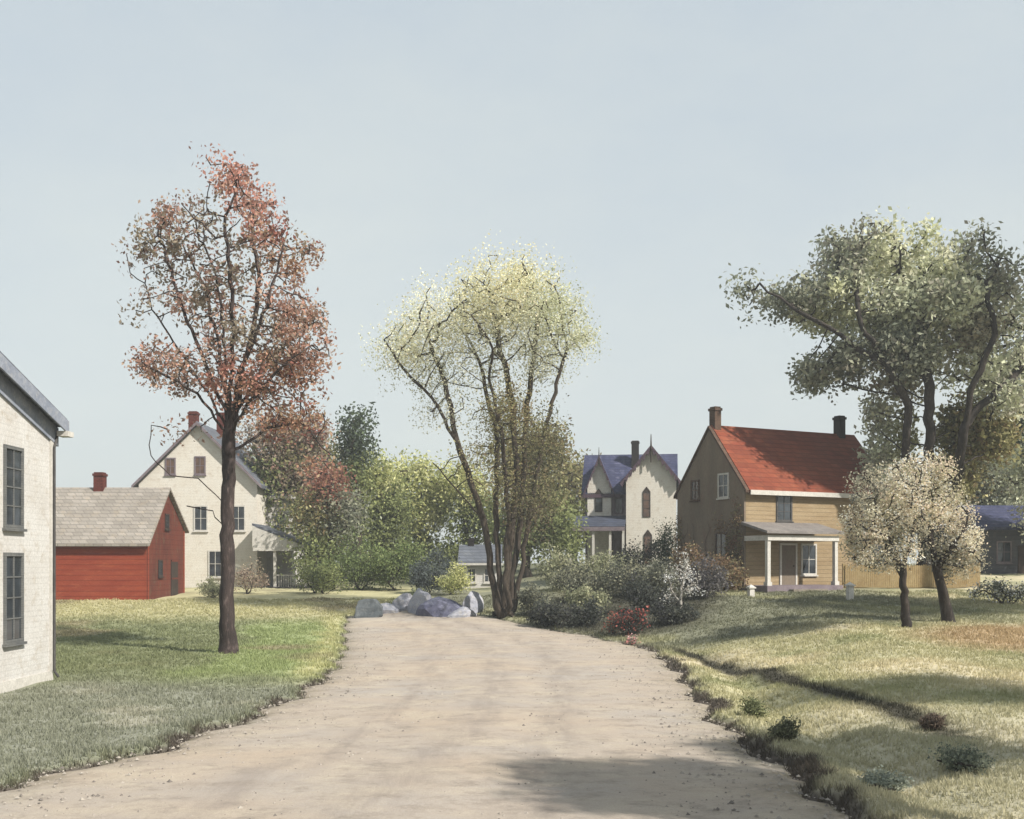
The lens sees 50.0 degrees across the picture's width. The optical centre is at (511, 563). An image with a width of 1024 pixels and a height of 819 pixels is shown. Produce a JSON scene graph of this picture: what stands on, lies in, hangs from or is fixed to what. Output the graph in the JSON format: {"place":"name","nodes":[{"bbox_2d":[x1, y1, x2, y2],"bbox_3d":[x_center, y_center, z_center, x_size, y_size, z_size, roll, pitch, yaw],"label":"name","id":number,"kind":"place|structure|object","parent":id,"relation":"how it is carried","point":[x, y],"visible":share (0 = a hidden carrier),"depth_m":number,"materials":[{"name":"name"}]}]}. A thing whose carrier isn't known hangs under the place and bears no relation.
{"place":"outdoors","nodes":[
{"label":"outdoors","id":0,"kind":"place"},
{"bbox_2d":[0,610,850,818],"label":"road","id":1,"kind":"structure","parent":0,"point":[482,708],"depth_m":18.33,"materials":[{"name":"grey gravel"}]},
{"bbox_2d":[0,563,1023,818],"bbox_3d":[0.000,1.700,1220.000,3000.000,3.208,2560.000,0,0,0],"label":"ground","id":2,"kind":"structure","parent":0,"point":[350,593],"depth_m":29.21,"materials":[{"name":"green plant"}]},
{"bbox_2d":[0,351,73,692],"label":"white house","id":3,"kind":"structure","parent":2,"relation":"on","point":[33,418],"depth_m":27.89,"materials":[{"name":"grey brick"}]},
{"bbox_2d":[2,444,26,531],"bbox_3d":[-12.305,-1.840,27.170,0.130,2.100,1.140,0,0,0],"label":"window","id":4,"kind":"structure","parent":3,"relation":"in","point":[13,456],"depth_m":27.15,"materials":[{"name":"grey glass"}]},
{"bbox_2d":[2,552,26,646],"bbox_3d":[-12.305,0.890,27.170,0.130,2.300,1.140,0,0,0],"label":"window","id":5,"kind":"structure","parent":3,"relation":"in","point":[13,563],"depth_m":27.15,"materials":[{"name":"grey glass"}]},
{"bbox_2d":[56,472,188,600],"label":"red barn","id":6,"kind":"structure","parent":2,"relation":"on","point":[122,543],"depth_m":62.84,"materials":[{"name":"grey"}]},
{"bbox_2d":[158,560,163,577],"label":"window","id":7,"kind":"structure","parent":6,"relation":"in","point":[160,562],"depth_m":64.19,"materials":[{"name":"grey glass"}]},
{"bbox_2d":[165,513,170,530],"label":"window","id":8,"kind":"structure","parent":6,"relation":"in","point":[167,516],"depth_m":65.47,"materials":[{"name":"brown wood"}]},
{"bbox_2d":[171,560,177,595],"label":"door","id":9,"kind":"structure","parent":6,"relation":"in","point":[174,563],"depth_m":66.78,"materials":[{"name":"brown wood"}]},
{"bbox_2d":[195,575,219,597],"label":"shrub","id":10,"kind":"object","parent":2,"relation":"on","point":[208,589],"visible":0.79,"depth_m":63.90,"materials":[{"name":"green plant"}]},
{"bbox_2d":[131,411,318,587],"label":"white farmhouse","id":11,"kind":"object","parent":2,"relation":"on","point":[202,462],"visible":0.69,"depth_m":76.00,"materials":[{"name":"beige paint"}]},
{"bbox_2d":[164,458,176,475],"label":"window","id":12,"kind":"structure","parent":11,"relation":"in","point":[170,463],"depth_m":75.98,"materials":[{"name":"brown glass"}]},
{"bbox_2d":[193,456,205,475],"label":"window","id":13,"kind":"structure","parent":11,"relation":"in","point":[199,461],"depth_m":75.95,"materials":[{"name":"brown glass"}]},
{"bbox_2d":[193,505,208,531],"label":"window","id":14,"kind":"structure","parent":11,"relation":"in","point":[200,516],"depth_m":75.98,"materials":[{"name":"white glass"}]},
{"bbox_2d":[207,550,220,577],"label":"window","id":15,"kind":"structure","parent":11,"relation":"in","point":[214,558],"depth_m":75.98,"materials":[{"name":"white glass"}]},
{"bbox_2d":[234,505,245,531],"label":"window","id":16,"kind":"structure","parent":11,"relation":"in","point":[239,510],"depth_m":75.98,"materials":[{"name":"white glass"}]},
{"bbox_2d":[273,513,285,535],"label":"window","id":17,"kind":"structure","parent":11,"relation":"in","point":[276,514],"depth_m":78.99,"materials":[{"name":"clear glass"}]},
{"bbox_2d":[111,141,343,653],"bbox_3d":[-9.721,-5.337,38.067,7.890,17.259,6.228,0,0,0],"label":"maple tree","id":18,"kind":"object","parent":2,"relation":"on","point":[258,390],"visible":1,"depth_m":37.56,"materials":[{"name":"red plant"}]},
{"bbox_2d":[234,555,273,593],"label":"shrub","id":19,"kind":"object","parent":2,"relation":"on","point":[244,577],"visible":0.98,"depth_m":68.02,"materials":[{"name":"brown plant"}]},
{"bbox_2d":[235,401,337,539],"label":"broadleaf tree","id":20,"kind":"object","parent":2,"relation":"on","point":[272,469],"visible":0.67,"depth_m":78.65,"materials":[{"name":"brown plant"}]},
{"bbox_2d":[248,438,340,562],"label":"broadleaf tree","id":21,"kind":"object","parent":2,"relation":"on","point":[309,522],"visible":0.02,"depth_m":94.47,"materials":[{"name":"brown plant"}]},
{"bbox_2d":[284,538,349,593],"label":"shrub","id":22,"kind":"object","parent":2,"relation":"on","point":[318,578],"visible":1,"depth_m":67.85,"materials":[{"name":"green plant"}]},
{"bbox_2d":[273,453,381,588],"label":"broadleaf tree","id":23,"kind":"object","parent":2,"relation":"on","point":[327,494],"visible":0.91,"depth_m":73.44,"materials":[{"name":"green plant"}]},
{"bbox_2d":[305,429,366,573],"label":"broadleaf tree","id":24,"kind":"object","parent":2,"relation":"on","point":[331,451],"visible":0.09,"depth_m":99.26,"materials":[{"name":"brown plant"}]},
{"bbox_2d":[317,401,385,582],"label":"broadleaf tree","id":25,"kind":"object","parent":2,"relation":"on","point":[354,449],"visible":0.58,"depth_m":83.51,"materials":[{"name":"green plant"}]},
{"bbox_2d":[312,525,391,589],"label":"shrub","id":26,"kind":"object","parent":2,"relation":"on","point":[354,560],"visible":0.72,"depth_m":71.15,"materials":[{"name":"green plant"}]},
{"bbox_2d":[354,599,382,617],"bbox_3d":[-7.103,2.448,54.263,1.490,1.387,0.905,0,0,0],"label":"boulder","id":27,"kind":"object","parent":2,"relation":"on","point":[368,608],"visible":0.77,"depth_m":53.94,"materials":[{"name":"grey stone"}]},
{"bbox_2d":[334,446,422,580],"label":"broadleaf tree","id":28,"kind":"object","parent":2,"relation":"on","point":[389,528],"visible":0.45,"depth_m":86.95,"materials":[{"name":"green plant"}]},
{"bbox_2d":[381,603,399,613],"bbox_3d":[-6.435,2.459,56.077,1.863,0.859,1.258,0,0,-40],"label":"boulder","id":29,"kind":"object","parent":2,"relation":"on","point":[389,608],"visible":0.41,"depth_m":55.75,"materials":[{"name":"grey stone"}]},
{"bbox_2d":[356,535,431,589],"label":"shrub","id":30,"kind":"object","parent":2,"relation":"on","point":[399,563],"visible":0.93,"depth_m":71.22,"materials":[{"name":"green plant"}]},
{"bbox_2d":[392,593,411,610],"bbox_3d":[-5.657,2.214,57.665,1.449,1.328,2.275,0,0,10],"label":"boulder","id":31,"kind":"object","parent":2,"relation":"on","point":[401,602],"visible":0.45,"depth_m":56.83,"materials":[{"name":"grey stone"}]},
{"bbox_2d":[407,588,431,613],"bbox_3d":[-4.496,2.222,55.757,1.212,1.931,2.258,0,0,-30],"label":"boulder","id":32,"kind":"object","parent":2,"relation":"on","point":[419,597],"visible":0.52,"depth_m":55.34,"materials":[{"name":"grey stone"}]},
{"bbox_2d":[381,445,464,577],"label":"broadleaf tree","id":33,"kind":"object","parent":2,"relation":"on","point":[429,489],"visible":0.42,"depth_m":90.85,"materials":[{"name":"green plant"}]},
{"bbox_2d":[405,545,468,593],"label":"shrub","id":34,"kind":"object","parent":2,"relation":"on","point":[422,578],"visible":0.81,"depth_m":67.62,"materials":[{"name":"grey plant"}]},
{"bbox_2d":[415,596,462,616],"bbox_3d":[-3.564,2.402,54.667,2.608,1.484,1.529,0,0,20],"label":"boulder","id":35,"kind":"object","parent":2,"relation":"on","point":[438,606],"visible":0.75,"depth_m":54.28,"materials":[{"name":"stone"}]},
{"bbox_2d":[429,560,475,594],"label":"shrub","id":36,"kind":"object","parent":2,"relation":"on","point":[451,584],"visible":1,"depth_m":65.61,"materials":[{"name":"yellow plant"}]},
{"bbox_2d":[447,607,476,617],"bbox_3d":[-2.461,2.553,54.338,0.792,0.810,1.492,0,0,37],"label":"boulder","id":37,"kind":"object","parent":2,"relation":"on","point":[463,612],"visible":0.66,"depth_m":54.03,"materials":[{"name":"grey stone"}]},
{"bbox_2d":[419,454,505,575],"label":"broadleaf tree","id":38,"kind":"object","parent":2,"relation":"on","point":[467,515],"visible":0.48,"depth_m":89.24,"materials":[{"name":"green plant"}]},
{"bbox_2d":[462,591,483,612],"bbox_3d":[-2.058,2.157,56.119,1.111,1.480,1.544,0,0,29],"label":"boulder","id":39,"kind":"object","parent":2,"relation":"on","point":[473,601],"visible":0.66,"depth_m":55.81,"materials":[{"name":"grey stone"}]},
{"bbox_2d":[457,538,502,587],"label":"cottage","id":40,"kind":"structure","parent":2,"relation":"on","point":[472,555],"depth_m":72.00,"materials":[{"name":"white wood"}]},
{"bbox_2d":[467,568,476,583],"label":"window","id":41,"kind":"structure","parent":40,"relation":"in","point":[473,570],"depth_m":71.97,"materials":[{"name":"clear glass"}]},
{"bbox_2d":[483,568,489,583],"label":"window","id":42,"kind":"structure","parent":40,"relation":"in","point":[486,579],"depth_m":71.96,"materials":[{"name":"clear glass"}]},
{"bbox_2d":[358,229,610,618],"bbox_3d":[-1.274,-6.106,54.033,12.311,18.639,10.280,0,0,0],"label":"willow tree","id":43,"kind":"object","parent":2,"relation":"on","point":[504,598],"visible":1,"depth_m":52.76,"materials":[{"name":"green plant"}]},
{"bbox_2d":[476,417,590,577],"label":"broadleaf tree","id":44,"kind":"object","parent":2,"relation":"on","point":[561,530],"visible":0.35,"depth_m":77.13,"materials":[{"name":"green plant"}]},
{"bbox_2d":[515,580,556,614],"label":"shrub","id":45,"kind":"object","parent":2,"relation":"on","point":[527,599],"visible":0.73,"depth_m":53.61,"materials":[{"name":"green plant"}]},
{"bbox_2d":[526,596,566,626],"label":"shrub","id":46,"kind":"object","parent":2,"relation":"on","point":[536,614],"visible":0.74,"depth_m":50.22,"materials":[{"name":"green plant"}]},
{"bbox_2d":[530,539,581,590],"bbox_3d":[2.631,0.138,60.992,3.368,2.929,2.392,0,0,-29],"label":"shrub","id":47,"kind":"object","parent":2,"relation":"on","point":[554,562],"visible":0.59,"depth_m":60.62,"materials":[{"name":"green plant"}]},
{"bbox_2d":[541,448,601,565],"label":"broadleaf tree","id":48,"kind":"object","parent":2,"relation":"on","point":[575,484],"visible":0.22,"depth_m":96.71,"materials":[{"name":"green plant"}]},
{"bbox_2d":[545,593,609,627],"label":"shrub","id":49,"kind":"object","parent":2,"relation":"on","point":[576,616],"visible":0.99,"depth_m":49.18,"materials":[{"name":"green plant"}]},
{"bbox_2d":[547,557,616,596],"bbox_3d":[3.439,0.875,56.179,3.734,2.348,3.282,0,0,-13],"label":"shrub","id":50,"kind":"object","parent":2,"relation":"on","point":[576,578],"visible":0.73,"depth_m":55.56,"materials":[{"name":"green plant"}]},
{"bbox_2d":[560,582,612,615],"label":"shrub","id":51,"kind":"object","parent":2,"relation":"on","point":[580,594],"visible":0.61,"depth_m":51.64,"materials":[{"name":"green plant"}]},
{"bbox_2d":[570,547,628,586],"bbox_3d":[4.582,0.292,60.045,3.000,2.341,3.501,0,0,-12],"label":"shrub","id":52,"kind":"object","parent":2,"relation":"on","point":[601,560],"visible":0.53,"depth_m":59.63,"materials":[{"name":"green plant"}]},
{"bbox_2d":[601,607,623,634],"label":"flower bush","id":53,"kind":"object","parent":2,"relation":"on","point":[612,629],"visible":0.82,"depth_m":45.99,"materials":[{"name":"green plant"}]},
{"bbox_2d":[556,437,680,568],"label":"gothic house","id":54,"kind":"structure","parent":2,"relation":"on","point":[628,497],"depth_m":86.22,"materials":[{"name":"beige paint"}]},
{"bbox_2d":[595,488,601,511],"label":"window","id":55,"kind":"structure","parent":54,"relation":"in","point":[598,501],"depth_m":88.14,"materials":[{"name":"grey glass"}]},
{"bbox_2d":[615,498,622,513],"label":"window","id":56,"kind":"structure","parent":54,"relation":"in","point":[618,501],"depth_m":88.32,"materials":[{"name":"clear glass"}]},
{"bbox_2d":[643,487,649,516],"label":"window","id":57,"kind":"structure","parent":54,"relation":"in","point":[646,493],"depth_m":86.04,"materials":[{"name":"brown wood"}]},
{"bbox_2d":[644,530,651,563],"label":"window","id":58,"kind":"structure","parent":54,"relation":"in","point":[647,535],"depth_m":86.02,"materials":[{"name":"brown wood"}]},
{"bbox_2d":[598,543,650,595],"bbox_3d":[5.671,0.321,56.036,2.833,2.873,3.154,0,0,-20],"label":"shrub","id":59,"kind":"object","parent":2,"relation":"on","point":[611,575],"visible":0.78,"depth_m":55.53,"materials":[{"name":"green plant"}]},
{"bbox_2d":[624,633,636,644],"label":"flower clump","id":60,"kind":"object","parent":2,"relation":"on","point":[629,640],"visible":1,"depth_m":42.74,"materials":[{"name":"pink plant"}]},
{"bbox_2d":[608,601,653,634],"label":"flower bush","id":61,"kind":"object","parent":2,"relation":"on","point":[630,621],"visible":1,"depth_m":45.23,"materials":[{"name":"red plant"}]},
{"bbox_2d":[613,536,662,579],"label":"shrub","id":62,"kind":"object","parent":2,"relation":"on","point":[645,554],"visible":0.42,"depth_m":65.66,"materials":[{"name":"green plant"}]},
{"bbox_2d":[618,570,673,611],"bbox_3d":[6.260,1.316,51.020,2.725,2.029,2.642,0,0,0],"label":"shrub","id":63,"kind":"object","parent":2,"relation":"on","point":[642,594],"visible":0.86,"depth_m":50.72,"materials":[{"name":"green plant"}]},
{"bbox_2d":[635,555,685,596],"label":"shrub","id":64,"kind":"object","parent":2,"relation":"on","point":[657,571],"visible":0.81,"depth_m":53.54,"materials":[{"name":"green plant"}]},
{"bbox_2d":[644,516,676,569],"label":"shrub","id":65,"kind":"object","parent":2,"relation":"on","point":[665,546],"visible":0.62,"depth_m":69.67,"materials":[{"name":"green plant"}]},
{"bbox_2d":[648,593,700,624],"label":"shrub","id":66,"kind":"object","parent":2,"relation":"on","point":[664,613],"visible":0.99,"depth_m":46.71,"materials":[{"name":"green plant"}]},
{"bbox_2d":[660,546,703,623],"bbox_3d":[7.288,0.989,47.046,2.124,3.407,1.752,0,0,0],"label":"sapling","id":67,"kind":"object","parent":2,"relation":"on","point":[687,577],"visible":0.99,"depth_m":46.97,"materials":[{"name":"white plant"}]},
{"bbox_2d":[667,534,706,586],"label":"shrub","id":68,"kind":"object","parent":2,"relation":"on","point":[692,557],"visible":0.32,"depth_m":57.72,"materials":[{"name":"green plant"}]},
{"bbox_2d":[674,553,736,597],"bbox_3d":[9.065,0.616,52.055,2.775,2.301,3.042,0,0,-18],"label":"shrub","id":69,"kind":"object","parent":2,"relation":"on","point":[708,582],"visible":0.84,"depth_m":51.68,"materials":[{"name":"grey plant"}]},
{"bbox_2d":[693,552,729,589],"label":"shrub","id":70,"kind":"object","parent":2,"relation":"on","point":[712,556],"visible":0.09,"depth_m":56.19,"materials":[{"name":"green plant"}]},
{"bbox_2d":[699,551,750,591],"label":"shrub","id":71,"kind":"object","parent":2,"relation":"on","point":[736,572],"visible":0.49,"depth_m":55.09,"materials":[{"name":"brown plant"}]},
{"bbox_2d":[746,585,755,596],"bbox_3d":[11.422,1.361,52.500,0.360,0.700,0.360,0,0,-17],"label":"garden post","id":72,"kind":"object","parent":2,"relation":"on","point":[750,590],"visible":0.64,"depth_m":52.39,"materials":[{"name":"white wood"}]},
{"bbox_2d":[737,694,769,717],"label":"weed clump","id":73,"kind":"object","parent":2,"relation":"on","point":[753,707],"visible":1,"depth_m":22.23,"materials":[{"name":"green plant"}]},
{"bbox_2d":[673,406,888,592],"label":"red roofed house","id":74,"kind":"structure","parent":2,"relation":"on","point":[787,487],"depth_m":59.14,"materials":[{"name":"brown paint"}]},
{"bbox_2d":[689,480,699,501],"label":"window","id":75,"kind":"structure","parent":74,"relation":"in","point":[694,484],"depth_m":60.70,"materials":[{"name":"clear glass"}]},
{"bbox_2d":[671,494,742,589],"bbox_3d":[9.980,-0.930,59.291,1.620,5.386,6.112,0,0,-27],"label":"climbing creeper","id":76,"kind":"object","parent":74,"relation":"attached to","point":[729,539],"visible":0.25,"depth_m":57.72,"materials":[{"name":"green plant"}]},
{"bbox_2d":[715,532,726,561],"bbox_3d":[11.170,-0.850,58.663,0.070,1.580,0.980,0,0,-27],"label":"window","id":77,"kind":"structure","parent":74,"relation":"in","point":[719,537],"depth_m":58.72,"materials":[{"name":"clear glass"}]},
{"bbox_2d":[716,472,729,499],"bbox_3d":[11.235,-4.090,58.472,0.130,1.400,1.030,0,0,-27],"label":"window","id":78,"kind":"structure","parent":74,"relation":"in","point":[723,478],"depth_m":58.47,"materials":[{"name":"clear glass"}]},
{"bbox_2d":[775,495,793,522],"bbox_3d":[14.428,-2.915,58.140,1.180,1.550,0.130,0,0,-27],"label":"window","id":79,"kind":"structure","parent":74,"relation":"in","point":[784,504],"depth_m":58.16,"materials":[{"name":"grey wood"}]},
{"bbox_2d":[779,543,796,584],"bbox_3d":[14.677,0.050,58.255,1.170,2.200,0.110,0,0,-27],"label":"door","id":80,"kind":"structure","parent":74,"relation":"in","point":[787,551],"depth_m":58.23,"materials":[{"name":"brown paint"}]},
{"bbox_2d":[800,544,817,575],"bbox_3d":[15.942,-0.165,58.911,1.180,1.750,0.130,0,0,-27],"label":"window","id":81,"kind":"structure","parent":74,"relation":"in","point":[808,551],"depth_m":58.93,"materials":[{"name":"clear glass"}]},
{"bbox_2d":[861,499,873,523],"bbox_3d":[19.774,-2.915,60.863,1.180,1.550,0.130,0,0,-27],"label":"window","id":82,"kind":"structure","parent":74,"relation":"in","point":[869,499],"depth_m":60.77,"materials":[{"name":"grey wood"}]},
{"bbox_2d":[869,544,883,573],"bbox_3d":[20.311,-0.215,61.144,1.180,1.650,0.130,0,0,-27],"label":"window","id":83,"kind":"structure","parent":74,"relation":"in","point":[873,544],"depth_m":61.14,"materials":[{"name":"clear glass"}]},
{"bbox_2d":[766,715,800,740],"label":"weed clump","id":84,"kind":"object","parent":2,"relation":"on","point":[786,728],"visible":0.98,"depth_m":18.91,"materials":[{"name":"green plant"}]},
{"bbox_2d":[844,582,855,599],"bbox_3d":[15.538,1.323,50.500,0.360,0.920,0.360,0,0,-17],"label":"garden post","id":85,"kind":"object","parent":2,"relation":"on","point":[849,590],"visible":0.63,"depth_m":50.39,"materials":[{"name":"white wood"}]},
{"bbox_2d":[718,205,1023,587],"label":"spreading tree","id":86,"kind":"object","parent":2,"relation":"on","point":[955,295],"visible":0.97,"depth_m":57.23,"materials":[{"name":"green plant"}]},
{"bbox_2d":[856,764,913,793],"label":"weed clump","id":87,"kind":"object","parent":2,"relation":"on","point":[887,779],"visible":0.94,"depth_m":15.28,"materials":[{"name":"green plant"}]},
{"bbox_2d":[833,447,953,626],"bbox_3d":[13.187,-0.807,38.021,3.677,6.295,4.015,0,0,0],"label":"flowering tree","id":88,"kind":"object","parent":2,"relation":"on","point":[876,525],"visible":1,"depth_m":37.48,"materials":[{"name":"beige plant"}]},
{"bbox_2d":[867,443,929,565],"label":"broadleaf tree","id":89,"kind":"object","parent":2,"relation":"on","point":[895,458],"visible":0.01,"depth_m":81.20,"materials":[{"name":"brown plant"}]},
{"bbox_2d":[842,563,979,588],"bbox_3d":[21.244,0.823,58.363,7.566,1.661,0.172,0,0,-5],"label":"fence","id":90,"kind":"object","parent":2,"relation":"on","point":[924,576],"visible":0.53,"depth_m":58.25,"materials":[{"name":"yellow wood"}]},
{"bbox_2d":[917,712,946,729],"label":"weed clump","id":91,"kind":"object","parent":2,"relation":"on","point":[934,720],"visible":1,"depth_m":19.50,"materials":[{"name":"brown plant"}]},
{"bbox_2d":[914,455,992,622],"bbox_3d":[15.762,-0.813,39.469,2.630,6.161,2.296,0,0,0],"label":"flowering tree","id":92,"kind":"object","parent":2,"relation":"on","point":[960,544],"visible":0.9,"depth_m":39.34,"materials":[{"name":"beige plant"}]},
{"bbox_2d":[921,740,997,774],"bbox_3d":[6.685,2.878,16.236,0.903,0.543,1.119,0,0,-40],"label":"weed clump","id":93,"kind":"object","parent":2,"relation":"on","point":[961,759],"visible":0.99,"depth_m":16.11,"materials":[{"name":"green plant"}]},
{"bbox_2d":[932,409,1023,505],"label":"broadleaf tree","id":94,"kind":"object","parent":2,"relation":"on","point":[997,496],"visible":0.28,"depth_m":81.76,"materials":[{"name":"green plant"}]},
{"bbox_2d":[936,505,1023,573],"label":"grey house","id":95,"kind":"structure","parent":2,"relation":"on","point":[1006,554],"depth_m":74.23,"materials":[{"name":"stone"}]},
{"bbox_2d":[996,541,1012,563],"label":"window","id":96,"kind":"structure","parent":95,"relation":"in","point":[1003,548],"depth_m":74.15,"materials":[{"name":"clear glass"}]},
{"bbox_2d":[1018,545,1023,573],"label":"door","id":97,"kind":"structure","parent":95,"relation":"in","point":[1020,547],"depth_m":74.24,"materials":[{"name":"grey wood"}]},
{"bbox_2d":[966,575,1023,603],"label":"flower bush","id":98,"kind":"object","parent":2,"relation":"on","point":[999,588],"visible":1,"depth_m":47.91,"materials":[{"name":"green plant"}]},
{"bbox_2d":[985,321,1023,542],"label":"broadleaf tree","id":99,"kind":"object","parent":2,"relation":"on","point":[1016,472],"visible":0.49,"depth_m":72.38,"materials":[{"name":"green plant"}]},
{"bbox_2d":[0,0,1023,562],"label":"sky","id":100,"kind":"structure","parent":0,"point":[657,146],"materials":[{"name":"blue"}]}
]}

